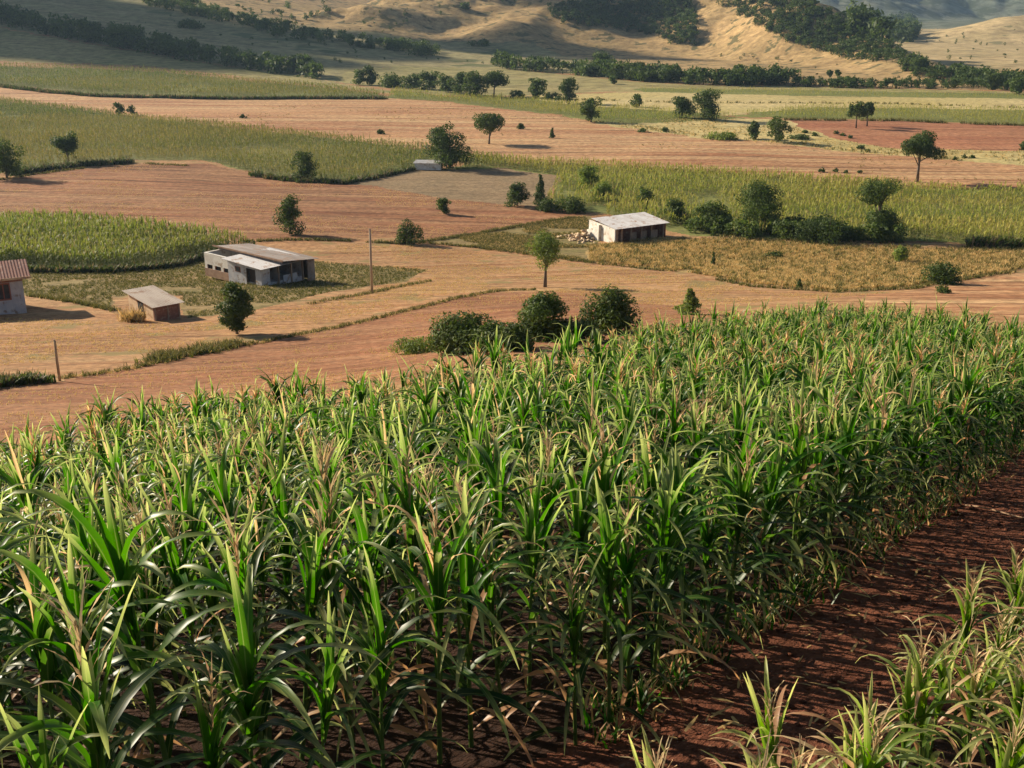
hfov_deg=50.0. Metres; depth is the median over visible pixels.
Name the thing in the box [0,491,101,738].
maize plant
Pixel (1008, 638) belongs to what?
maize plant
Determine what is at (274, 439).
maize plant
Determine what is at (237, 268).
window
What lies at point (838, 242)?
verge grass
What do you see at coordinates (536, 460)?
maize plant
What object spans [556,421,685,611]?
maize plant
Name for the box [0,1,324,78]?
tree band
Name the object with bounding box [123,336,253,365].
weeds
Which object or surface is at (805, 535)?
maize plant
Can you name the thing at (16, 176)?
verge grass
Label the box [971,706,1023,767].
maize plant
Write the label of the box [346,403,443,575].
maize plant
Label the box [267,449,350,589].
maize plant
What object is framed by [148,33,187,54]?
tree
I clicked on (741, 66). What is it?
tree
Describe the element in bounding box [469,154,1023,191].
verge grass
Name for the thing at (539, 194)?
tree
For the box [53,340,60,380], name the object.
fence post
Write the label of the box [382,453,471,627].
maize plant
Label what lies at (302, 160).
tree
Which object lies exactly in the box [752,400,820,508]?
maize plant
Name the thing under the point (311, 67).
tree
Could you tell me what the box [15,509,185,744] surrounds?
maize plant
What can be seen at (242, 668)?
maize plant
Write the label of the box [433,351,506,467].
maize plant
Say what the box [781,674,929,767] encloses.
maize plant
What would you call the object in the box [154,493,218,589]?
maize plant
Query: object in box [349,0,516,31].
hill scrub
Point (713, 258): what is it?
tree
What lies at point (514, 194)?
tree
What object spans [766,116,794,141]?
tree
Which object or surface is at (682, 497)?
maize plant
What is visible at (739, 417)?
maize plant
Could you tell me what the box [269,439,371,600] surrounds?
maize plant
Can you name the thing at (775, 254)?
bush
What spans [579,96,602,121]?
tree
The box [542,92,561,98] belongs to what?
bush
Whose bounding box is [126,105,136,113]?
tree
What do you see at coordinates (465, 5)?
bush
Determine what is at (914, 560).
dead stalk
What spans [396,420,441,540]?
maize plant
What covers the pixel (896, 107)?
maize crop
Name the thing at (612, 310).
bush
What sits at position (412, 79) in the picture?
tree
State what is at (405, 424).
maize plant
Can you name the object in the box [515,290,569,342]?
bush
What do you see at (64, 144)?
tree
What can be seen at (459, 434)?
maize plant
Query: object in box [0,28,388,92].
pasture
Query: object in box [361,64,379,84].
tree
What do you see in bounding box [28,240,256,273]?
hedge weeds
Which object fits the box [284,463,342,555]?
maize plant
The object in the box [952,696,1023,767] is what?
maize plant
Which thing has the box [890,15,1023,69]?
hill
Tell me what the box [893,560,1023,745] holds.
maize plant
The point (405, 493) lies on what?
maize plant
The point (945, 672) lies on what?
maize plant
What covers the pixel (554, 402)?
maize plant
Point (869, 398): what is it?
maize plant
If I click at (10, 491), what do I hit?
maize plant
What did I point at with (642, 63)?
tree
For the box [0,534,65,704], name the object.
maize plant
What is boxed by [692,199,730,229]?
tree
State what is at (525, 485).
maize plant
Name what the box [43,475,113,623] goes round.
maize plant
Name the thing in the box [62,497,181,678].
maize plant
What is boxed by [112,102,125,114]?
tree
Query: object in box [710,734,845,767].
maize plant
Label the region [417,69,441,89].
tree
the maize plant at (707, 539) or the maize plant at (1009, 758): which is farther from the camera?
the maize plant at (707, 539)
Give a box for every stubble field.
[509,92,1023,115]
[596,118,1023,164]
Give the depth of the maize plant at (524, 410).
14.91 m
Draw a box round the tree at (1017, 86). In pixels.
[1008,76,1023,93]
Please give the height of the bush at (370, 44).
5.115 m
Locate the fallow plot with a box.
[348,167,559,206]
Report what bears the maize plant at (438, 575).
on the field soil
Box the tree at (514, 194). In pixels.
[504,181,532,206]
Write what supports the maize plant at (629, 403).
on the field soil
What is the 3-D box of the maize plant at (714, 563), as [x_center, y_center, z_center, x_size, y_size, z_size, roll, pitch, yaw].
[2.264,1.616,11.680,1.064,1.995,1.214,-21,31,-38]
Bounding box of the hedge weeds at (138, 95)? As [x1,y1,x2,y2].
[0,83,388,99]
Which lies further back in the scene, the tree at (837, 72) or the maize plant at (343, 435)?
the tree at (837, 72)
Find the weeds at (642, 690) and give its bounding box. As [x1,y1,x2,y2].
[570,432,1023,748]
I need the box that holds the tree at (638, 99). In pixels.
[628,93,642,106]
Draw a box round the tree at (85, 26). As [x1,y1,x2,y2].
[69,19,108,41]
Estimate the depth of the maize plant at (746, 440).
11.77 m
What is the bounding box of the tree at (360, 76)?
[350,69,366,84]
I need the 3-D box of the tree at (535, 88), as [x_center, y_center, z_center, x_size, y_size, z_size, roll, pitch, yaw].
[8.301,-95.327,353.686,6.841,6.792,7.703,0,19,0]
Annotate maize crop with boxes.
[0,207,248,266]
[0,293,1023,729]
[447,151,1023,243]
[640,85,1022,98]
[735,102,1023,123]
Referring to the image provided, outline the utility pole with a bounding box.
[369,228,372,292]
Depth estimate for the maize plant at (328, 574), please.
8.08 m
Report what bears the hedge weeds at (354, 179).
on the ploughed field at (172, 185)
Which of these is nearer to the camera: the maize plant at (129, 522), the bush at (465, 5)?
the maize plant at (129, 522)
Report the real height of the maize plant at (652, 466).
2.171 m
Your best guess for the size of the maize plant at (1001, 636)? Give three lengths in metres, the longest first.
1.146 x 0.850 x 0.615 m
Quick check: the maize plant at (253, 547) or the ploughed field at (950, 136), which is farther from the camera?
the ploughed field at (950, 136)
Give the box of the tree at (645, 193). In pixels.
[635,186,654,208]
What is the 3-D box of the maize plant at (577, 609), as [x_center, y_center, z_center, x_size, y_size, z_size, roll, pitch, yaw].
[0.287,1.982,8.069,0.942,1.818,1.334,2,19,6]
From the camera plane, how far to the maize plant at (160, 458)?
16.66 m
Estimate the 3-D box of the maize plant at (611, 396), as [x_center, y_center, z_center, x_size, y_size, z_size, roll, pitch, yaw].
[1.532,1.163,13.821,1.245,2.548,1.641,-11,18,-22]
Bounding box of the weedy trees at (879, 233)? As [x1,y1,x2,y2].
[683,213,908,243]
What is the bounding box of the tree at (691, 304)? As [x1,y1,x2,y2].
[672,287,702,314]
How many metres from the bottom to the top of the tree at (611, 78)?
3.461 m
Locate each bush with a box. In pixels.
[175,18,204,28]
[354,40,360,46]
[364,39,374,48]
[377,129,384,133]
[378,72,403,87]
[384,43,397,50]
[387,335,434,354]
[394,218,425,245]
[404,42,439,55]
[423,310,502,356]
[460,2,470,8]
[466,38,490,46]
[469,320,536,354]
[509,90,525,98]
[515,290,569,342]
[516,123,524,128]
[535,197,559,211]
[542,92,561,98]
[544,317,609,343]
[555,194,586,213]
[573,284,642,334]
[589,181,612,200]
[637,128,648,131]
[704,130,737,140]
[723,218,761,239]
[764,250,783,258]
[770,220,801,239]
[786,134,810,139]
[789,211,850,245]
[856,145,864,148]
[918,260,962,285]
[935,285,951,293]
[1019,141,1023,149]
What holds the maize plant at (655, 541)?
on the field soil
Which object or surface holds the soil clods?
on the dirt path
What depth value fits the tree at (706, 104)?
285.27 m
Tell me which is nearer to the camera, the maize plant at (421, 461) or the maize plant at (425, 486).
the maize plant at (425, 486)
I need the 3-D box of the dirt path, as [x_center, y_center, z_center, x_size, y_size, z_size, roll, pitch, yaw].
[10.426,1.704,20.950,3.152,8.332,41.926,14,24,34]
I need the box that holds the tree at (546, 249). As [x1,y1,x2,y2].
[522,229,562,286]
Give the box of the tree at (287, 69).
[281,60,298,72]
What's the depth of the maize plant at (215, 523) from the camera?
13.11 m
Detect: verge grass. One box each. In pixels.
[0,161,188,179]
[26,292,120,311]
[61,287,536,378]
[238,216,572,244]
[252,278,431,314]
[420,240,1019,292]
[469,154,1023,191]
[553,97,1023,107]
[587,120,959,160]
[715,233,1023,252]
[784,116,1023,125]
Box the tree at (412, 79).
[399,73,422,88]
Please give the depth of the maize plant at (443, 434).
16.21 m
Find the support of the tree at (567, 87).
on the stubble field at (660, 97)
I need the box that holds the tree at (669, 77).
[656,65,681,81]
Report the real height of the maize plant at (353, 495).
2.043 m
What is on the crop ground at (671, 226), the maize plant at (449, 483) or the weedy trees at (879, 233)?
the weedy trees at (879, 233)
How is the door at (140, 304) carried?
in the hut
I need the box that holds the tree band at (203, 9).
[142,0,441,53]
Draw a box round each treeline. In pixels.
[490,49,800,85]
[790,75,1023,89]
[896,51,1023,83]
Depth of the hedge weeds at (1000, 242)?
132.70 m
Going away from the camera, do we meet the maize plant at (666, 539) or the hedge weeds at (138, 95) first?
the maize plant at (666, 539)
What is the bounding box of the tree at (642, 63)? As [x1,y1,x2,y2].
[628,61,646,73]
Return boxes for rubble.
[557,229,595,243]
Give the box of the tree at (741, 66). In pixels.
[729,64,747,82]
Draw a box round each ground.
[0,27,1023,499]
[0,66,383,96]
[0,100,504,180]
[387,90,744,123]
[446,161,1023,243]
[634,88,1023,98]
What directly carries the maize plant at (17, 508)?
on the field soil
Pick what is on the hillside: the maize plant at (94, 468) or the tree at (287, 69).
the tree at (287, 69)
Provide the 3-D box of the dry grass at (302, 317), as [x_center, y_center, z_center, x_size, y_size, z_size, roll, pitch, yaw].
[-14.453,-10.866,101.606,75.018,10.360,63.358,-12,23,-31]
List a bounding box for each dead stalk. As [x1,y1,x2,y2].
[880,556,946,564]
[965,505,1023,517]
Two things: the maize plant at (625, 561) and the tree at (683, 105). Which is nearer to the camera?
the maize plant at (625, 561)
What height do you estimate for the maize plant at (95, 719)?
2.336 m
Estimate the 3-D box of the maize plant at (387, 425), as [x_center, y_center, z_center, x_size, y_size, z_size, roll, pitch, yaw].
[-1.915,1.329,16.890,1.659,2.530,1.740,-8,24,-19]
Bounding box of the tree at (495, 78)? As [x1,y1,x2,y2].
[477,70,509,95]
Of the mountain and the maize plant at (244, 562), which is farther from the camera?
the mountain
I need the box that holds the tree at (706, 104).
[691,88,722,120]
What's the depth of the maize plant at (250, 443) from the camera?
16.71 m
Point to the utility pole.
(371, 271)
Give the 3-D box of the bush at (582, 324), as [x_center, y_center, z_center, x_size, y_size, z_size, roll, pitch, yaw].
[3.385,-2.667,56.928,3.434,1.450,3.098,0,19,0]
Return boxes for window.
[0,283,11,300]
[235,266,240,271]
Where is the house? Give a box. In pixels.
[0,259,30,314]
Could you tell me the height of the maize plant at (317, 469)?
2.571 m
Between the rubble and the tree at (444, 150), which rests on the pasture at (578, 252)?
the rubble
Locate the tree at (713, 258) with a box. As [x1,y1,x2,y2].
[711,251,715,264]
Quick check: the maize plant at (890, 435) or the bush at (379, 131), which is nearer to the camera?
the maize plant at (890, 435)
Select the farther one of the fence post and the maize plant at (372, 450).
the fence post
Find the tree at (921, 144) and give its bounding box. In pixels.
[900,130,946,181]
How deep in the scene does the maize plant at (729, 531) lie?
10.85 m
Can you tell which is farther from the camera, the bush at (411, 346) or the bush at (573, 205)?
the bush at (573, 205)
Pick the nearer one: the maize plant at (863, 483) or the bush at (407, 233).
the maize plant at (863, 483)
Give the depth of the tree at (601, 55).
472.56 m
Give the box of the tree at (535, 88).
[527,77,547,97]
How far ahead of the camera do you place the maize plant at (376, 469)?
13.73 m
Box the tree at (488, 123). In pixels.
[472,112,504,143]
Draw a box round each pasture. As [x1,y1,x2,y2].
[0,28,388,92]
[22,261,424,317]
[325,66,1023,95]
[428,216,598,259]
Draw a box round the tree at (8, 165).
[0,137,27,176]
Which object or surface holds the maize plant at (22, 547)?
on the field soil
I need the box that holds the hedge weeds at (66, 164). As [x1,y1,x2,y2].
[9,156,134,175]
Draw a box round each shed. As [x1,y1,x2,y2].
[414,160,442,169]
[587,212,669,242]
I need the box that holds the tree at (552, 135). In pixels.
[548,127,555,137]
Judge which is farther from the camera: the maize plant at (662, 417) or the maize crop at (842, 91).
the maize crop at (842, 91)
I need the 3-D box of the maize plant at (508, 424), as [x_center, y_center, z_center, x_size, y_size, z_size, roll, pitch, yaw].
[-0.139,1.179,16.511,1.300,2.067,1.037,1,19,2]
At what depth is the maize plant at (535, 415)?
15.27 m
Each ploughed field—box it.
[0,87,1023,188]
[0,163,589,240]
[0,291,755,461]
[791,119,1023,150]
[839,273,1023,317]
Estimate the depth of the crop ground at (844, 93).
370.51 m
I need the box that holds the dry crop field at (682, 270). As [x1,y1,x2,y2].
[586,240,1023,289]
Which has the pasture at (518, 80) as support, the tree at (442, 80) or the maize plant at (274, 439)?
the tree at (442, 80)
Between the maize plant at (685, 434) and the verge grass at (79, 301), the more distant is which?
the verge grass at (79, 301)
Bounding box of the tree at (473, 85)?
[460,70,488,95]
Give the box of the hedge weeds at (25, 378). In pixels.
[0,367,56,387]
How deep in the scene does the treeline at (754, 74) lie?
423.35 m
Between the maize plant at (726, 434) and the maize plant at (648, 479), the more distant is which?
the maize plant at (726, 434)
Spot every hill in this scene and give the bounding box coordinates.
[182,0,1023,89]
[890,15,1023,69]
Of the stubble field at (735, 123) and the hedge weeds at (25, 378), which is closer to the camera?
the hedge weeds at (25, 378)
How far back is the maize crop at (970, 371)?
22.61 m
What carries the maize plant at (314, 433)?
on the field soil
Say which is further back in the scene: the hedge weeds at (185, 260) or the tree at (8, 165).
the tree at (8, 165)
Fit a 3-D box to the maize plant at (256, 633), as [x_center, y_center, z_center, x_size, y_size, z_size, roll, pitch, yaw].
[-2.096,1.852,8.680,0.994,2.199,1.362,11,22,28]
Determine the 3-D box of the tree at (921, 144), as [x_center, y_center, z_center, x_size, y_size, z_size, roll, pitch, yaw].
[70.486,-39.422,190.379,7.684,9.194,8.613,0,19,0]
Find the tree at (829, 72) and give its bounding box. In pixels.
[826,69,833,77]
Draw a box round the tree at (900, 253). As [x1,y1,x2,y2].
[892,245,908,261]
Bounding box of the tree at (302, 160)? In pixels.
[289,151,319,178]
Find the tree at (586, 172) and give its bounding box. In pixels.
[576,165,599,189]
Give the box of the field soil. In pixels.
[0,375,1023,767]
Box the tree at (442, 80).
[433,73,453,91]
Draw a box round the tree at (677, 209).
[663,197,689,222]
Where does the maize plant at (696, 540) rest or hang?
on the field soil
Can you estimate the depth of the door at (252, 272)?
103.45 m
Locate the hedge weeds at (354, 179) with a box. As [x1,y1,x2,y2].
[247,163,417,183]
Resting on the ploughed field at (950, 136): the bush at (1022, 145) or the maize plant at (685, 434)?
the bush at (1022, 145)
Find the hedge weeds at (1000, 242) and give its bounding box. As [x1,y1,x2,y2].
[964,233,1023,249]
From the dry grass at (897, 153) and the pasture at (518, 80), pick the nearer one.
the dry grass at (897, 153)
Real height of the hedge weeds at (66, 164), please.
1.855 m
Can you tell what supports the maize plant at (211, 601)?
on the field soil
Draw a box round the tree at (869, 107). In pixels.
[863,101,874,125]
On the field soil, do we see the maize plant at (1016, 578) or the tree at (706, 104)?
the maize plant at (1016, 578)
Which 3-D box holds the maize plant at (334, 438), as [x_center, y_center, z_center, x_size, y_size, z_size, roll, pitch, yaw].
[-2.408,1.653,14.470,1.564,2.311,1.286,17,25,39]
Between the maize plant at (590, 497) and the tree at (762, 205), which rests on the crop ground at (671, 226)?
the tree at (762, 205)
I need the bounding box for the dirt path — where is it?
[527,447,1023,767]
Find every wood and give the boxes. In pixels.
[235,0,330,19]
[547,0,699,44]
[716,0,906,61]
[841,0,921,42]
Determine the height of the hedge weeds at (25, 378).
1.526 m
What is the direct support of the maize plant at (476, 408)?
on the field soil
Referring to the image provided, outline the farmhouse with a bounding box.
[204,243,318,285]
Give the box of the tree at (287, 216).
[272,193,305,235]
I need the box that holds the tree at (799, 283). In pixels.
[796,278,802,287]
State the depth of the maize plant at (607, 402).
16.66 m
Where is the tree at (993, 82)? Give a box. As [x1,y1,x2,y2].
[983,72,1005,89]
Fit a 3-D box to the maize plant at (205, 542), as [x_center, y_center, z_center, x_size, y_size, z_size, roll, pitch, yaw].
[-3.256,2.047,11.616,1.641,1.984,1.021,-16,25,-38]
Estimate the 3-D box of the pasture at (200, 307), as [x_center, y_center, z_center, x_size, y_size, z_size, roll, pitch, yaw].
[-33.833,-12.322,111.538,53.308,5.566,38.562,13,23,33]
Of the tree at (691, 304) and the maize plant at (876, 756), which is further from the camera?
the tree at (691, 304)
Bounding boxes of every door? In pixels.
[137,301,143,314]
[246,268,255,283]
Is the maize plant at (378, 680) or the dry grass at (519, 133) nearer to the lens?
the maize plant at (378, 680)
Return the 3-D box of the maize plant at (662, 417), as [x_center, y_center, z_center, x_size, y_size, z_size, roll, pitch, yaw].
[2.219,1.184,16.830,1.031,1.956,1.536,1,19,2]
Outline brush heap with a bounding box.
[114,304,147,322]
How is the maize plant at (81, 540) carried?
on the field soil
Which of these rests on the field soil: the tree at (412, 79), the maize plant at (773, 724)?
the maize plant at (773, 724)
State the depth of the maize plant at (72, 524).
10.17 m
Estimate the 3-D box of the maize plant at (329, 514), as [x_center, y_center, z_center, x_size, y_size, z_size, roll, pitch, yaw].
[-1.633,1.742,9.140,1.390,2.429,1.674,-17,25,-40]
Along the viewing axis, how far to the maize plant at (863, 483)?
14.30 m
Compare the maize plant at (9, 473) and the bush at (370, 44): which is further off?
the bush at (370, 44)
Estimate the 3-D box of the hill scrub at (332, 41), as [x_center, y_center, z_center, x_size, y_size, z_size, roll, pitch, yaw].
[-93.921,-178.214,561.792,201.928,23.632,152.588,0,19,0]
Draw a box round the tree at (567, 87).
[555,77,580,103]
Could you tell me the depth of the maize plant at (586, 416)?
14.74 m
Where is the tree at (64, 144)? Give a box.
[49,130,78,161]
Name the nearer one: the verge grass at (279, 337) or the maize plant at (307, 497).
the maize plant at (307, 497)
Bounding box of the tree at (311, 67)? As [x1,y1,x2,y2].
[302,63,323,72]
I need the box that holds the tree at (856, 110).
[846,101,867,127]
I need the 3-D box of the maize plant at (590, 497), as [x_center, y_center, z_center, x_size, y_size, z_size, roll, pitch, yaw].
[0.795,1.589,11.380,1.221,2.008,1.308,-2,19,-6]
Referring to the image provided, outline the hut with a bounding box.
[122,285,183,320]
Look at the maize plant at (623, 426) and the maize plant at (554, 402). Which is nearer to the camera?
the maize plant at (623, 426)
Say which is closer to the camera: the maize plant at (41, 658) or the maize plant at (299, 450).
the maize plant at (41, 658)
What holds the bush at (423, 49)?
on the hillside
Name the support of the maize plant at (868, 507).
on the field soil
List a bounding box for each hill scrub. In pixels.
[144,13,483,63]
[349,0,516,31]
[720,53,920,79]
[918,29,1022,67]
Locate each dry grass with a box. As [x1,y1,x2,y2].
[0,164,525,239]
[0,243,894,365]
[50,96,1018,184]
[600,117,1023,163]
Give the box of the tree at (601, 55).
[586,49,613,63]
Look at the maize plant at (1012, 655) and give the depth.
7.35 m
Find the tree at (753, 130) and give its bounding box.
[747,120,759,138]
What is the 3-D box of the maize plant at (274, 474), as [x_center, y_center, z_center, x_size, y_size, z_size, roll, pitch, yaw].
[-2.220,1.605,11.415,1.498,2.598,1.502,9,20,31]
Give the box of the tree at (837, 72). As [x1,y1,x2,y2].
[834,69,841,76]
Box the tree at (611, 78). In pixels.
[608,75,616,83]
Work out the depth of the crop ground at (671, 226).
170.29 m
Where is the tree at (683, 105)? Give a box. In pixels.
[671,96,698,118]
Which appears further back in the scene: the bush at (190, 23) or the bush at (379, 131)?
the bush at (190, 23)
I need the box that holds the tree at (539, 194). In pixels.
[533,174,546,204]
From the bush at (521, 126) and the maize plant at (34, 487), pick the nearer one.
the maize plant at (34, 487)
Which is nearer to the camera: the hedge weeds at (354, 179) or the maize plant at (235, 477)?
the maize plant at (235, 477)
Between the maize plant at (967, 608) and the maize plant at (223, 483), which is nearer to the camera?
the maize plant at (967, 608)
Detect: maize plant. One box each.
[0,419,112,600]
[0,431,81,572]
[0,454,49,575]
[0,462,287,767]
[0,482,194,755]
[0,483,67,664]
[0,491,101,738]
[0,505,185,766]
[0,507,121,767]
[0,510,115,717]
[0,511,186,767]
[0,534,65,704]
[0,534,235,767]
[0,542,30,649]
[0,550,30,654]
[0,550,192,767]
[0,570,234,767]
[0,687,119,767]
[1,501,86,641]
[2,473,46,575]
[2,497,81,613]
[3,476,84,631]
[3,487,107,700]
[11,470,166,617]
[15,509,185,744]
[18,482,171,680]
[19,532,139,612]
[25,471,61,519]
[36,452,105,534]
[37,456,91,514]
[37,508,181,707]
[41,494,58,578]
[42,472,63,559]
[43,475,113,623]
[47,455,112,575]
[52,485,114,558]
[55,436,168,521]
[61,490,269,716]
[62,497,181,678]
[64,469,305,767]
[74,445,142,535]
[75,460,137,619]
[78,459,167,626]
[80,460,199,613]
[90,491,193,709]
[90,532,231,767]
[98,445,176,512]
[130,447,278,682]
[131,421,233,639]
[133,463,159,520]
[133,518,219,646]
[134,432,211,545]
[136,499,168,592]
[139,481,243,657]
[140,462,223,616]
[146,449,186,549]
[150,483,225,570]
[152,541,389,767]
[154,489,318,710]
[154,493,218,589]
[157,481,385,767]
[157,540,290,684]
[167,439,241,564]
[168,447,232,575]
[171,436,304,659]
[177,425,273,563]
[177,647,307,767]
[178,465,227,575]
[181,497,267,617]
[190,452,324,647]
[198,413,356,648]
[201,425,306,599]
[202,490,321,674]
[204,413,279,541]
[206,419,260,522]
[207,435,298,540]
[216,402,305,554]
[218,417,380,638]
[219,403,305,495]
[222,473,343,680]
[223,590,404,767]
[224,509,373,763]
[230,484,298,637]
[231,491,419,767]
[233,477,305,578]
[239,445,420,702]
[241,459,297,572]
[244,426,318,545]
[261,482,340,604]
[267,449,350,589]
[267,461,349,630]
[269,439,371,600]
[274,423,338,529]
[284,424,377,559]
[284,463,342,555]
[287,426,380,557]
[287,439,384,594]
[290,405,397,558]
[292,419,361,505]
[300,545,478,767]
[307,425,462,668]
[314,537,414,684]
[318,491,455,758]
[319,499,454,691]
[325,414,529,730]
[327,452,403,612]
[333,388,443,501]
[336,425,399,532]
[336,454,448,644]
[339,444,396,587]
[339,446,449,637]
[341,442,445,596]
[342,428,414,502]
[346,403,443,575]
[348,437,519,643]
[349,479,550,767]
[350,463,578,767]
[351,421,415,545]
[359,410,465,584]
[367,384,464,487]
[375,394,460,534]
[378,467,523,677]
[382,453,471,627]
[385,393,465,498]
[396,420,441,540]
[400,500,584,731]
[409,382,539,607]
[413,380,532,539]
[413,433,505,602]
[420,412,522,548]
[423,409,552,576]
[423,437,566,663]
[423,486,449,562]
[428,381,514,531]
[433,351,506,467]
[436,386,517,522]
[439,422,463,532]
[444,453,629,707]
[445,466,523,542]
[447,476,523,591]
[453,437,621,631]
[456,377,534,484]
[462,413,537,538]
[468,364,577,534]
[480,545,615,760]
[481,399,533,516]
[483,360,576,511]
[489,450,572,605]
[489,451,598,639]
[492,399,562,572]
[492,418,586,575]
[495,437,658,691]
[504,471,705,755]
[505,382,569,522]
[505,429,573,551]
[508,362,590,453]
[512,401,639,570]
[515,460,611,643]
[525,395,706,672]
[530,404,585,523]
[531,422,601,544]
[537,465,646,627]
[538,372,639,537]
[542,374,619,519]
[542,482,727,735]
[551,437,629,567]
[555,396,668,568]
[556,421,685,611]
[559,383,617,515]
[559,387,645,504]
[564,449,734,663]
[565,463,689,657]
[569,454,762,687]
[570,423,635,513]
[573,377,682,515]
[578,385,684,507]
[585,426,738,667]
[591,425,657,591]
[591,438,783,664]
[599,397,660,527]
[606,371,707,488]
[612,421,709,587]
[614,368,719,463]
[615,443,760,627]
[625,408,706,549]
[627,724,676,767]
[639,460,710,566]
[645,405,686,471]
[645,481,779,652]
[645,483,753,615]
[655,410,721,502]
[657,437,825,651]
[664,389,810,598]
[664,393,700,470]
[668,387,732,495]
[670,396,743,569]
[670,407,730,500]
[670,456,793,643]
[680,378,775,537]
[687,407,768,552]
[687,445,778,612]
[696,422,802,599]
[700,380,792,542]
[701,405,732,483]
[702,728,787,767]
[707,389,780,499]
[708,388,774,456]
[708,656,797,767]
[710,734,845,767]
[712,398,836,622]
[717,388,817,539]
[721,417,823,583]
[721,471,826,606]
[741,396,888,573]
[741,402,877,602]
[742,377,880,599]
[744,408,839,570]
[749,418,839,579]
[750,408,793,535]
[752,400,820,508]
[756,692,941,767]
[757,392,818,519]
[759,368,870,543]
[762,371,898,579]
[767,345,861,517]
[770,365,882,537]
[776,394,895,580]
[777,416,879,547]
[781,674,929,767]
[807,407,922,549]
[807,708,908,767]
[810,406,880,534]
[812,390,920,563]
[818,359,927,523]
[827,648,983,767]
[832,414,930,521]
[834,434,919,547]
[837,365,916,522]
[842,375,938,538]
[844,382,949,550]
[856,615,978,767]
[857,363,959,531]
[865,418,942,514]
[870,418,959,532]
[871,412,924,510]
[880,413,947,510]
[885,412,969,519]
[885,620,1010,767]
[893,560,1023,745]
[900,640,1013,767]
[935,667,1023,765]
[941,570,1023,710]
[941,620,1023,767]
[946,610,1023,741]
[950,649,1023,755]
[952,595,1023,715]
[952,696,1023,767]
[957,543,1023,682]
[967,635,1023,694]
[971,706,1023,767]
[973,641,1023,747]
[977,567,1023,665]
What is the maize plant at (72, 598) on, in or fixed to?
on the field soil
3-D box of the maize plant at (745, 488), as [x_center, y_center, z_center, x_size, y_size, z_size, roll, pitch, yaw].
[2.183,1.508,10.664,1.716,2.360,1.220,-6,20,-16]
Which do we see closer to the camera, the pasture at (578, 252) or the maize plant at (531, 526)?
the maize plant at (531, 526)
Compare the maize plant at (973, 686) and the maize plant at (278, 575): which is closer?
the maize plant at (973, 686)
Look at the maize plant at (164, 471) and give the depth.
15.47 m
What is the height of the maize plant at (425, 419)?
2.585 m
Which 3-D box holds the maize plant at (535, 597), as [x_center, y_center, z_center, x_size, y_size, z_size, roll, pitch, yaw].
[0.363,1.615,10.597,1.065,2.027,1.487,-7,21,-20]
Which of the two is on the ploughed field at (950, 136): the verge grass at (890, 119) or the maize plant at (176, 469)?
the verge grass at (890, 119)
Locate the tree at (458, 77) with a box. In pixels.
[446,71,467,93]
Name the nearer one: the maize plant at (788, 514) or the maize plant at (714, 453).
the maize plant at (788, 514)
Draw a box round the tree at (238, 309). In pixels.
[213,280,255,333]
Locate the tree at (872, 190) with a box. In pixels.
[853,177,904,230]
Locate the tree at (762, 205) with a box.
[733,178,785,222]
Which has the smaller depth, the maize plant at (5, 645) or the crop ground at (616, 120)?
the maize plant at (5, 645)
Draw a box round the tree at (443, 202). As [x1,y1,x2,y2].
[436,197,451,213]
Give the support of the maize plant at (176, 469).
on the field soil
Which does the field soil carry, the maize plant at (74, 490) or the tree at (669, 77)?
the maize plant at (74, 490)
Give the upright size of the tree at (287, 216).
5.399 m
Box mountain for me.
[816,0,1023,28]
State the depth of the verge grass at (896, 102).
335.04 m
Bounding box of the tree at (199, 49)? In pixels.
[196,47,210,59]
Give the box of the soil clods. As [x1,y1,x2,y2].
[545,447,1023,767]
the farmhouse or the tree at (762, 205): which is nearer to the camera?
the farmhouse
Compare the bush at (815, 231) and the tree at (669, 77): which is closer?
the bush at (815, 231)
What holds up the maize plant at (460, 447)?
on the field soil
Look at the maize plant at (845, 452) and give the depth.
13.13 m
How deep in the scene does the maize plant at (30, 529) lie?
9.92 m
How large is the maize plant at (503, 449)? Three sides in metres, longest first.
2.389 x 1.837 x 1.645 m
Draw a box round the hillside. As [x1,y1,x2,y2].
[0,0,687,81]
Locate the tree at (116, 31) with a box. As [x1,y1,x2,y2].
[99,24,141,47]
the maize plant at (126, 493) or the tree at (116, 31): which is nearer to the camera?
the maize plant at (126, 493)
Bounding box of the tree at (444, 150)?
[423,121,474,168]
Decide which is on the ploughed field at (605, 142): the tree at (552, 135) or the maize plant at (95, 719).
the tree at (552, 135)
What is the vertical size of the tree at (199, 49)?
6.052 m
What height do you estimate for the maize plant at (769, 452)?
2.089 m
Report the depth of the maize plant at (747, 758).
5.45 m
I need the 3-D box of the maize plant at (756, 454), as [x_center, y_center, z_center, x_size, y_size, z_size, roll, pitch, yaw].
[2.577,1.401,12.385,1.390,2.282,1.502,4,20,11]
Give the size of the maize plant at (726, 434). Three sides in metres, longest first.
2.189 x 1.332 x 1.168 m

